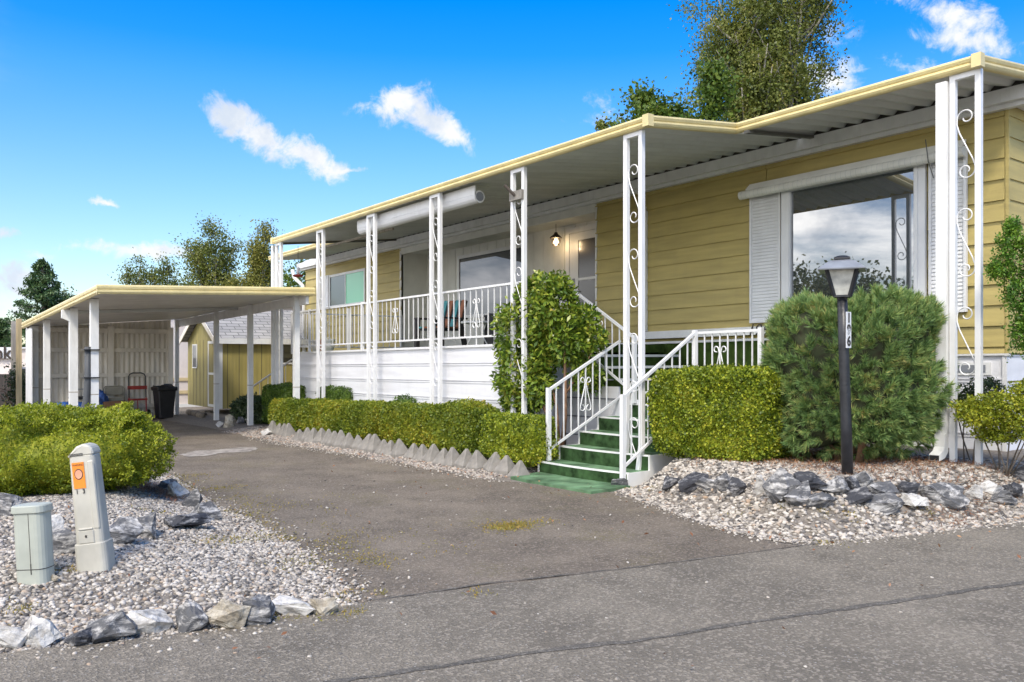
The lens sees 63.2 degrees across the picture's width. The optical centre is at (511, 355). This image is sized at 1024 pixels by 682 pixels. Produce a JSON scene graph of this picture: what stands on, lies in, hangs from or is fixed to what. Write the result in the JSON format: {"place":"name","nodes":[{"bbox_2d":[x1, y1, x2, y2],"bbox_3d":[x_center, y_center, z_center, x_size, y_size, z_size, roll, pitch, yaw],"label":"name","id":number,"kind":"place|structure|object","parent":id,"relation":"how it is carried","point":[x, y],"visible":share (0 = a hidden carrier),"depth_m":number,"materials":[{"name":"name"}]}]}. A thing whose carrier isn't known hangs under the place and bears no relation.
{"place":"outdoors","nodes":[
{"label":"outdoors","id":0,"kind":"place"},
{"bbox_2d":[150,418,791,602],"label":"driveway","id":1,"kind":"structure","parent":0,"point":[577,547],"depth_m":7.04,"materials":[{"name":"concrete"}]},
{"bbox_2d":[103,386,124,400],"bbox_3d":[-9.946,1.175,20.817,0.505,0.854,0.173,0,0,-38],"label":"storage bin","id":2,"kind":"object","parent":1,"relation":"on","point":[113,390],"visible":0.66,"depth_m":20.85,"materials":[{"name":"beige plastic"}]},
{"bbox_2d":[127,372,150,418],"bbox_3d":[-9.442,1.005,21.014,0.600,1.183,0.420,0,0,-38],"label":"hand truck","id":3,"kind":"object","parent":1,"relation":"on","point":[129,388],"visible":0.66,"depth_m":21.09,"materials":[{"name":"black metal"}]},
{"bbox_2d":[179,447,257,456],"bbox_3d":[-4.465,1.470,12.810,1.304,0.012,0.950,0,0,-38],"label":"driveway patch","id":4,"kind":"object","parent":1,"relation":"on","point":[210,452],"visible":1,"depth_m":12.82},
{"bbox_2d":[222,426,537,478],"bbox_3d":[-2.136,1.441,12.996,1.381,0.213,10.837,0,0,-38],"label":"gravel strip","id":5,"kind":"object","parent":1,"relation":"on","point":[252,431],"visible":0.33,"depth_m":12.31,"materials":[{"name":"gravel"}]},
{"bbox_2d":[363,434,380,452],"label":"edging block","id":6,"kind":"structure","parent":5,"relation":"on","point":[373,443],"depth_m":12.43,"materials":[{"name":"concrete"}]},
{"bbox_2d":[267,396,500,456],"bbox_3d":[-2.420,1.021,13.651,0.694,0.940,7.356,0,0,-38],"label":"hedge","id":7,"kind":"object","parent":5,"relation":"on","point":[455,424],"visible":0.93,"depth_m":12.39,"materials":[{"name":"green plant"}]},
{"bbox_2d":[390,439,407,457],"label":"edging block","id":8,"kind":"structure","parent":5,"relation":"on","point":[399,448],"depth_m":11.78,"materials":[{"name":"concrete"}]},
{"bbox_2d":[422,444,439,461],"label":"edging block","id":9,"kind":"structure","parent":5,"relation":"on","point":[431,453],"depth_m":11.16,"materials":[{"name":"concrete"}]},
{"bbox_2d":[441,447,459,466],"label":"edging block","id":10,"kind":"structure","parent":5,"relation":"on","point":[452,456],"depth_m":10.71,"materials":[{"name":"concrete"}]},
{"bbox_2d":[453,449,471,468],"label":"edging block","id":11,"kind":"structure","parent":5,"relation":"on","point":[463,459],"depth_m":10.48,"materials":[{"name":"concrete"}]},
{"bbox_2d":[465,450,486,470],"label":"edging block","id":12,"kind":"structure","parent":5,"relation":"on","point":[477,460],"depth_m":10.29,"materials":[{"name":"concrete"}]},
{"bbox_2d":[482,452,501,471],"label":"edging block","id":13,"kind":"structure","parent":5,"relation":"on","point":[492,462],"depth_m":10.06,"materials":[{"name":"concrete"}]},
{"bbox_2d":[493,455,514,474],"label":"edging block","id":14,"kind":"structure","parent":5,"relation":"on","point":[505,465],"depth_m":9.88,"materials":[{"name":"concrete"}]},
{"bbox_2d":[507,460,529,477],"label":"edging block","id":15,"kind":"structure","parent":5,"relation":"on","point":[519,468],"depth_m":9.65,"materials":[{"name":"concrete"}]},
{"bbox_2d":[478,410,559,466],"bbox_3d":[0.087,1.029,10.329,0.755,0.685,1.146,0,0,-38],"label":"box bush","id":16,"kind":"object","parent":5,"relation":"on","point":[516,437],"visible":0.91,"depth_m":9.99,"materials":[{"name":"green plant"}]},
{"bbox_2d":[43,453,1020,672],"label":"fallen leaves","id":17,"kind":"object","parent":1,"relation":"on","point":[494,613],"visible":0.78,"depth_m":6.23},
{"bbox_2d":[511,472,629,493],"bbox_3d":[0.560,1.387,9.140,0.580,0.054,1.520,0,0,-38],"label":"turf mat","id":18,"kind":"object","parent":1,"relation":"on","point":[567,483],"visible":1,"depth_m":8.98,"materials":[{"name":"carpet"}]},
{"bbox_2d":[0,522,1023,681],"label":"road","id":19,"kind":"structure","parent":0,"point":[974,636],"depth_m":4.04,"materials":[{"name":"asphalt"}]},
{"bbox_2d":[310,597,338,615],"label":"rock","id":20,"kind":"object","parent":19,"relation":"on","point":[326,606],"visible":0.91,"depth_m":4.36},
{"bbox_2d":[375,543,820,599],"bbox_3d":[0.715,1.349,5.313,3.280,0.010,0.086,0,0,-24],"label":"road joint","id":21,"kind":"object","parent":19,"relation":"on","point":[581,572],"visible":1,"depth_m":5.16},
{"bbox_2d":[322,580,1023,681],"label":"road seam","id":22,"kind":"object","parent":19,"relation":"on","point":[567,647],"visible":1,"depth_m":3.94,"materials":[{"name":"asphalt"}]},
{"bbox_2d":[0,396,1023,681],"bbox_3d":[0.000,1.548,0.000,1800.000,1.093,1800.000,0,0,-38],"label":"ground","id":23,"kind":"structure","parent":0,"point":[182,416],"depth_m":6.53,"materials":[{"name":"gravel"}]},
{"bbox_2d":[0,374,10,407],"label":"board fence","id":24,"kind":"object","parent":23,"relation":"on","point":[2,381],"visible":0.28,"depth_m":25.36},
{"bbox_2d":[0,318,23,346],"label":"conifer","id":25,"kind":"object","parent":23,"relation":"on","point":[4,335],"visible":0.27,"depth_m":41.78,"materials":[{"name":"green plant"}]},
{"bbox_2d":[0,358,25,409],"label":"climbing shrub","id":26,"kind":"object","parent":23,"relation":"on","point":[11,384],"visible":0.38,"depth_m":23.70,"materials":[{"name":"green plant"}]},
{"bbox_2d":[0,346,25,373],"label":"white trailer","id":27,"kind":"object","parent":23,"relation":"on","point":[5,354],"visible":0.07,"depth_m":36.00,"materials":[{"name":"metal"}]},
{"bbox_2d":[11,319,21,406],"bbox_3d":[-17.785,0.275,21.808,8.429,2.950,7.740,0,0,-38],"label":"post","id":28,"kind":"object","parent":23,"relation":"on","point":[16,341],"visible":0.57,"depth_m":23.17,"materials":[{"name":"white paint"}]},
{"bbox_2d":[0,257,74,346],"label":"conifer","id":29,"kind":"object","parent":23,"relation":"on","point":[43,277],"visible":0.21,"depth_m":39.60,"materials":[{"name":"green plant"}]},
{"bbox_2d":[0,398,178,496],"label":"cypress bush","id":30,"kind":"object","parent":23,"relation":"on","point":[40,442],"visible":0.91,"depth_m":7.32,"materials":[{"name":"green plant"}]},
{"bbox_2d":[108,247,158,284],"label":"cottonwood","id":31,"kind":"object","parent":23,"relation":"on","point":[129,277],"visible":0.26,"depth_m":59.42,"materials":[{"name":"green plant"}]},
{"bbox_2d":[133,252,185,285],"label":"cottonwood","id":32,"kind":"object","parent":23,"relation":"on","point":[162,279],"visible":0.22,"depth_m":59.45,"materials":[{"name":"green plant"}]},
{"bbox_2d":[151,384,177,418],"bbox_3d":[-8.839,1.144,21.149,0.503,0.865,0.503,0,0,-43],"label":"garbage bin","id":33,"kind":"object","parent":23,"relation":"on","point":[164,398],"visible":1,"depth_m":21.00,"materials":[{"name":"black plastic"}]},
{"bbox_2d":[21,284,314,424],"bbox_3d":[-7.851,0.205,17.900,3.799,2.990,8.659,0,0,-38],"label":"carport","id":34,"kind":"object","parent":23,"relation":"on","point":[89,345],"visible":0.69,"depth_m":19.02,"materials":[{"name":"white paint"}]},
{"bbox_2d":[0,475,354,652],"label":"gravel bed","id":35,"kind":"object","parent":23,"relation":"on","point":[183,554],"visible":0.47,"depth_m":5.04,"materials":[{"name":"gravel"}]},
{"bbox_2d":[0,493,22,516],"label":"rock","id":36,"kind":"object","parent":35,"relation":"on","point":[8,501],"visible":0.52,"depth_m":6.10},
{"bbox_2d":[0,625,27,648],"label":"rock","id":37,"kind":"object","parent":35,"relation":"on","point":[14,637],"visible":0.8,"depth_m":3.87,"materials":[{"name":"stone"}]},
{"bbox_2d":[11,502,54,584],"bbox_3d":[-2.714,1.114,4.729,0.204,0.545,0.144,-4,0,6],"label":"utility pedestal","id":38,"kind":"object","parent":35,"relation":"on","point":[34,554],"visible":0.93,"depth_m":4.67,"materials":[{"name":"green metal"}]},
{"bbox_2d":[22,616,62,647],"bbox_3d":[-2.246,1.314,3.947,0.178,0.150,0.130,-3,5,25],"label":"rock","id":39,"kind":"object","parent":35,"relation":"on","point":[42,632],"visible":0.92,"depth_m":3.92,"materials":[{"name":"stone"}]},
{"bbox_2d":[51,514,64,532],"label":"rock","id":40,"kind":"object","parent":35,"relation":"on","point":[58,521],"visible":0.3,"depth_m":5.72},
{"bbox_2d":[52,528,76,553],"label":"rock","id":41,"kind":"object","parent":35,"relation":"on","point":[64,540],"visible":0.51,"depth_m":5.17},
{"bbox_2d":[62,627,92,645],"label":"rock","id":42,"kind":"object","parent":35,"relation":"on","point":[82,637],"visible":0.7,"depth_m":3.90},
{"bbox_2d":[68,443,115,572],"bbox_3d":[-2.505,0.947,4.950,0.188,0.857,0.156,-6,-1,-4],"label":"utility pedestal","id":43,"kind":"object","parent":35,"relation":"on","point":[94,548],"visible":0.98,"depth_m":4.89,"materials":[{"name":"beige plastic"}]},
{"bbox_2d":[86,610,137,643],"bbox_3d":[-1.932,1.297,4.004,0.241,0.175,0.173,0,0,-24],"label":"rock","id":44,"kind":"object","parent":35,"relation":"on","point":[120,623],"visible":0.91,"depth_m":3.96,"materials":[{"name":"stone"}]},
{"bbox_2d":[109,516,143,544],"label":"rock","id":45,"kind":"object","parent":35,"relation":"on","point":[127,530],"visible":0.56,"depth_m":5.56,"materials":[{"name":"stone"}]},
{"bbox_2d":[137,511,156,538],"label":"rock","id":46,"kind":"object","parent":35,"relation":"on","point":[148,523],"visible":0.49,"depth_m":5.93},
{"bbox_2d":[126,609,173,635],"bbox_3d":[-1.807,1.333,4.122,0.253,0.146,0.161,2,1,-18],"label":"rock","id":47,"kind":"object","parent":35,"relation":"on","point":[149,621],"visible":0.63,"depth_m":4.09,"materials":[{"name":"stone"}]},
{"bbox_2d":[167,481,189,498],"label":"rock","id":48,"kind":"object","parent":35,"relation":"on","point":[177,488],"visible":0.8,"depth_m":8.21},
{"bbox_2d":[163,513,214,527],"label":"rock","id":49,"kind":"object","parent":35,"relation":"on","point":[190,520],"visible":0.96,"depth_m":6.36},
{"bbox_2d":[181,488,202,506],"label":"rock","id":50,"kind":"object","parent":35,"relation":"on","point":[194,498],"visible":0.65,"depth_m":7.72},
{"bbox_2d":[175,600,209,632],"bbox_3d":[-1.597,1.305,4.144,0.188,0.182,0.146,0,0,-8],"label":"rock","id":51,"kind":"object","parent":35,"relation":"on","point":[191,616],"visible":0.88,"depth_m":4.10,"materials":[{"name":"stone"}]},
{"bbox_2d":[191,501,221,519],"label":"rock","id":52,"kind":"object","parent":35,"relation":"on","point":[210,509],"visible":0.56,"depth_m":7.03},
{"bbox_2d":[205,599,250,628],"bbox_3d":[-1.423,1.307,4.170,0.225,0.182,0.157,4,-7,11],"label":"rock","id":53,"kind":"object","parent":35,"relation":"on","point":[227,614],"visible":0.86,"depth_m":4.13,"materials":[{"name":"stone"}]},
{"bbox_2d":[242,594,274,625],"bbox_3d":[-1.278,1.315,4.238,0.152,0.196,0.166,0,0,18],"label":"rock","id":54,"kind":"object","parent":35,"relation":"on","point":[262,610],"visible":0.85,"depth_m":4.18,"materials":[{"name":"stone"}]},
{"bbox_2d":[272,595,315,615],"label":"rock","id":55,"kind":"object","parent":35,"relation":"on","point":[286,605],"visible":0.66,"depth_m":4.34,"materials":[{"name":"stone"}]},
{"bbox_2d":[158,210,246,285],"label":"cottonwood","id":56,"kind":"object","parent":23,"relation":"on","point":[197,255],"visible":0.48,"depth_m":47.40,"materials":[{"name":"green plant"}]},
{"bbox_2d":[117,298,301,406],"bbox_3d":[-7.026,-0.115,34.283,17.900,3.630,9.700,0,0,-38],"label":"neighbour home","id":57,"kind":"object","parent":23,"relation":"on","point":[183,374],"depth_m":26.11,"materials":[{"name":"white paint"}]},
{"bbox_2d":[179,310,307,408],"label":"garden shed","id":58,"kind":"structure","parent":23,"relation":"on","point":[198,338],"depth_m":22.42,"materials":[{"name":"wood"}]},
{"bbox_2d":[208,341,212,406],"bbox_3d":[-7.925,0.475,22.055,0.034,1.750,0.780,0,0,-38],"label":"door","id":59,"kind":"structure","parent":58,"relation":"in","point":[210,344],"depth_m":22.20,"materials":[{"name":"white paint"}]},
{"bbox_2d":[197,246,294,286],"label":"cottonwood","id":60,"kind":"object","parent":23,"relation":"on","point":[233,281],"visible":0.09,"depth_m":45.64,"materials":[{"name":"green plant"}]},
{"bbox_2d":[229,391,267,423],"bbox_3d":[-5.659,1.275,18.859,1.072,0.953,2.306,0,0,-38],"label":"laurel","id":61,"kind":"object","parent":23,"relation":"on","point":[238,408],"visible":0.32,"depth_m":18.67,"materials":[{"name":"green plant"}]},
{"bbox_2d":[235,218,284,286],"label":"cottonwood","id":62,"kind":"object","parent":23,"relation":"on","point":[256,244],"visible":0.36,"depth_m":45.62,"materials":[{"name":"green plant"}]},
{"bbox_2d":[260,381,305,423],"bbox_3d":[-4.632,0.998,17.071,0.784,0.952,1.318,0,0,-38],"label":"hedge","id":63,"kind":"object","parent":23,"relation":"on","point":[270,392],"visible":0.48,"depth_m":16.85,"materials":[{"name":"green plant"}]},
{"bbox_2d":[283,259,308,286],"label":"maple","id":64,"kind":"object","parent":23,"relation":"on","point":[289,281],"visible":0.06,"depth_m":43.31,"materials":[{"name":"green plant"}]},
{"bbox_2d":[315,384,352,399],"bbox_3d":[-3.301,0.846,15.495,0.351,0.643,1.329,0,0,-38],"label":"hedge","id":65,"kind":"object","parent":23,"relation":"on","point":[338,392],"visible":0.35,"depth_m":15.20,"materials":[{"name":"green plant"}]},
{"bbox_2d":[0,470,933,624],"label":"weeds","id":66,"kind":"object","parent":23,"relation":"on","point":[510,525],"visible":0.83,"depth_m":6.32,"materials":[{"name":"plant"}]},
{"bbox_2d":[290,281,663,439],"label":"deck","id":67,"kind":"structure","parent":23,"relation":"on","point":[467,370],"depth_m":13.49,"materials":[{"name":"white metal"}]},
{"bbox_2d":[414,300,467,346],"bbox_3d":[-1.246,-0.564,14.834,0.730,0.892,0.739,0,0,40],"label":"patio chair","id":68,"kind":"object","parent":67,"relation":"on","point":[456,322],"visible":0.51,"depth_m":14.82,"materials":[{"name":"brown plastic"}]},
{"bbox_2d":[484,313,518,343],"bbox_3d":[-0.071,-0.566,13.788,0.739,0.877,0.730,0,0,-8],"label":"patio chair","id":69,"kind":"object","parent":67,"relation":"on","point":[489,340],"visible":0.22,"depth_m":13.42,"materials":[{"name":"grey plastic"}]},
{"bbox_2d":[489,269,610,456],"bbox_3d":[0.425,0.128,10.806,1.756,2.532,0.948,0,0,39],"label":"photinia","id":70,"kind":"object","parent":23,"relation":"on","point":[558,330],"visible":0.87,"depth_m":10.59,"materials":[{"name":"green plant"}]},
{"bbox_2d":[126,445,1023,544],"bbox_3d":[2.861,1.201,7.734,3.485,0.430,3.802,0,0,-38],"label":"gravel bed","id":71,"kind":"object","parent":23,"relation":"on","point":[753,470],"visible":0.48,"depth_m":7.02,"materials":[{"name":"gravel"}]},
{"bbox_2d":[662,476,679,490],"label":"rock","id":72,"kind":"object","parent":71,"relation":"on","point":[669,482],"visible":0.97,"depth_m":8.01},
{"bbox_2d":[678,472,708,493],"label":"rock","id":73,"kind":"object","parent":71,"relation":"on","point":[687,484],"visible":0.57,"depth_m":7.68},
{"bbox_2d":[695,476,716,492],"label":"rock","id":74,"kind":"object","parent":71,"relation":"on","point":[705,484],"visible":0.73,"depth_m":7.47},
{"bbox_2d":[646,362,792,461],"bbox_3d":[2.162,0.581,8.640,0.996,1.056,1.485,0,0,-38],"label":"boxwood","id":75,"kind":"object","parent":71,"relation":"on","point":[724,411],"visible":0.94,"depth_m":8.26,"materials":[{"name":"green plant"}]},
{"bbox_2d":[714,471,730,491],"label":"rock","id":76,"kind":"object","parent":71,"relation":"on","point":[721,482],"visible":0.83,"depth_m":7.30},
{"bbox_2d":[727,476,746,497],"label":"rock","id":77,"kind":"object","parent":71,"relation":"on","point":[736,486],"visible":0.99,"depth_m":7.06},
{"bbox_2d":[754,475,764,494],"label":"rock","id":78,"kind":"object","parent":71,"relation":"on","point":[759,483],"visible":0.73,"depth_m":6.90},
{"bbox_2d":[762,466,800,503],"bbox_3d":[2.156,1.041,6.663,0.167,0.312,0.320,0,0,-39],"label":"rock","id":79,"kind":"object","parent":71,"relation":"on","point":[779,484],"visible":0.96,"depth_m":6.63,"materials":[{"name":"stone"}]},
{"bbox_2d":[783,480,810,506],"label":"rock","id":80,"kind":"object","parent":71,"relation":"on","point":[800,495],"visible":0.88,"depth_m":6.49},
{"bbox_2d":[792,471,827,489],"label":"rock","id":81,"kind":"object","parent":71,"relation":"on","point":[814,481],"visible":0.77,"depth_m":6.64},
{"bbox_2d":[805,492,837,508],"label":"rock","id":82,"kind":"object","parent":71,"relation":"on","point":[819,500],"visible":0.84,"depth_m":6.46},
{"bbox_2d":[819,476,849,493],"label":"rock","id":83,"kind":"object","parent":71,"relation":"on","point":[837,485],"visible":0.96,"depth_m":6.66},
{"bbox_2d":[817,255,865,474],"bbox_3d":[2.850,0.133,7.181,0.379,2.002,0.379,0,0,24],"label":"lamp post","id":84,"kind":"object","parent":71,"relation":"on","point":[841,272],"visible":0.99,"depth_m":7.14,"materials":[{"name":"black metal"}]},
{"bbox_2d":[844,486,872,504],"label":"rock","id":85,"kind":"object","parent":71,"relation":"on","point":[858,495],"visible":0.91,"depth_m":6.62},
{"bbox_2d":[758,282,959,462],"bbox_3d":[3.424,0.182,8.279,1.727,1.863,1.714,0,0,-38],"label":"pine shrub","id":86,"kind":"object","parent":71,"relation":"on","point":[896,383],"visible":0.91,"depth_m":7.78,"materials":[{"name":"green plant"}]},
{"bbox_2d":[852,471,873,486],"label":"rock","id":87,"kind":"object","parent":71,"relation":"on","point":[863,478],"visible":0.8,"depth_m":6.80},
{"bbox_2d":[867,480,898,493],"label":"rock","id":88,"kind":"object","parent":71,"relation":"on","point":[881,487],"visible":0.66,"depth_m":6.77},
{"bbox_2d":[862,492,904,514],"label":"rock","id":89,"kind":"object","parent":71,"relation":"on","point":[887,503],"visible":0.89,"depth_m":6.58,"materials":[{"name":"stone"}]},
{"bbox_2d":[897,481,920,493],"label":"rock","id":90,"kind":"object","parent":71,"relation":"on","point":[907,487],"visible":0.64,"depth_m":6.83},
{"bbox_2d":[900,493,929,505],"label":"rock","id":91,"kind":"object","parent":71,"relation":"on","point":[911,499],"visible":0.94,"depth_m":6.71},
{"bbox_2d":[916,482,969,509],"bbox_3d":[3.560,1.164,6.897,0.422,0.232,0.212,7,9,27],"label":"rock","id":92,"kind":"object","parent":71,"relation":"on","point":[946,495],"visible":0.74,"depth_m":6.84,"materials":[{"name":"stone"}]},
{"bbox_2d":[964,484,982,500],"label":"rock","id":93,"kind":"object","parent":71,"relation":"on","point":[975,491],"visible":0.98,"depth_m":7.01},
{"bbox_2d":[958,377,1007,461],"bbox_3d":[4.416,0.621,8.004,0.447,0.876,0.621,0,0,-38],"label":"azalea","id":94,"kind":"object","parent":71,"relation":"on","point":[989,382],"visible":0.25,"depth_m":7.95,"materials":[{"name":"green plant"}]},
{"bbox_2d":[948,378,1023,478],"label":"azalea","id":95,"kind":"object","parent":71,"relation":"on","point":[986,411],"visible":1,"depth_m":7.46,"materials":[{"name":"green plant"}]},
{"bbox_2d":[978,479,1004,494],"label":"rock","id":96,"kind":"object","parent":71,"relation":"on","point":[989,487],"visible":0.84,"depth_m":7.14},
{"bbox_2d":[988,489,1017,504],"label":"rock","id":97,"kind":"object","parent":71,"relation":"on","point":[1002,496],"visible":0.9,"depth_m":7.02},
{"bbox_2d":[983,214,1023,362],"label":"hinoki","id":98,"kind":"object","parent":71,"relation":"on","point":[1012,228],"visible":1,"depth_m":7.39,"materials":[{"name":"green plant"}]},
{"bbox_2d":[1002,482,1022,497],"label":"rock","id":99,"kind":"object","parent":71,"relation":"on","point":[1015,489],"visible":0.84,"depth_m":7.17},
{"bbox_2d":[564,285,698,444],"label":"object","id":100,"kind":"structure","parent":23,"relation":"on","point":[614,375],"depth_m":11.09,"materials":[{"name":"white paint"}]},
{"bbox_2d":[268,51,1023,469],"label":"awning","id":101,"kind":"object","parent":23,"relation":"on","point":[642,147],"visible":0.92,"depth_m":9.84,"materials":[{"name":"metal"}]},
{"bbox_2d":[357,185,484,234],"bbox_3d":[-1.548,-2.270,13.204,0.178,0.282,3.588,0,0,-38],"label":"roller shade","id":102,"kind":"object","parent":101,"relation":"hanging from","point":[463,197],"visible":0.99,"depth_m":12.87,"materials":[{"name":"white fabric"}]},
{"bbox_2d":[538,327,763,486],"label":"front steps","id":103,"kind":"structure","parent":23,"relation":"on","point":[599,453],"depth_m":9.49,"materials":[{"name":"white paint"}]},
{"bbox_2d":[291,83,1023,450],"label":"mobile home","id":104,"kind":"object","parent":23,"relation":"on","point":[719,255],"visible":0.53,"depth_m":11.58,"materials":[{"name":"yellow"}]},
{"bbox_2d":[329,268,365,306],"bbox_3d":[-4.201,-1.703,21.133,0.030,0.894,2.017,0,0,-38],"label":"window","id":105,"kind":"structure","parent":104,"relation":"in","point":[345,288],"depth_m":21.10,"materials":[{"name":"glass"}]},
{"bbox_2d":[457,244,520,317],"bbox_3d":[-0.453,-1.520,17.364,0.030,1.422,2.428,0,0,-38],"label":"window","id":106,"kind":"structure","parent":104,"relation":"in","point":[488,267],"depth_m":17.51,"materials":[{"name":"white glass"}]},
{"bbox_2d":[566,223,594,337],"bbox_3d":[1.417,-1.282,14.902,0.070,2.183,1.373,0,0,-38],"label":"door","id":107,"kind":"structure","parent":104,"relation":"in","point":[580,241],"depth_m":15.11,"materials":[{"name":"white metal"}]},
{"bbox_2d":[738,139,966,199],"bbox_3d":[4.039,-2.202,10.235,0.182,0.451,2.950,0,0,-38],"label":"awning","id":108,"kind":"object","parent":104,"relation":"attached to","point":[917,157],"visible":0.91,"depth_m":10.12,"materials":[{"name":"metal"}]},
{"bbox_2d":[781,164,926,301],"bbox_3d":[4.147,-1.318,10.250,0.062,1.982,1.890,0,0,-38],"label":"window","id":109,"kind":"structure","parent":104,"relation":"in","point":[879,220],"depth_m":10.14,"materials":[{"name":"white glass"}]},
{"bbox_2d":[600,46,751,127],"bbox_3d":[5.686,-4.385,30.662,6.534,12.590,6.212,0,0,26],"label":"maple","id":110,"kind":"object","parent":23,"relation":"on","point":[716,88],"visible":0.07,"depth_m":28.86,"materials":[{"name":"green plant"}]},
{"bbox_2d":[666,0,858,122],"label":"cottonwood","id":111,"kind":"object","parent":23,"relation":"on","point":[770,49],"visible":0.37,"depth_m":31.66,"materials":[{"name":"green plant"}]},
{"bbox_2d":[0,0,1023,343],"label":"sky","id":112,"kind":"structure","parent":0,"point":[122,122],"materials":[{"name":"blue"}]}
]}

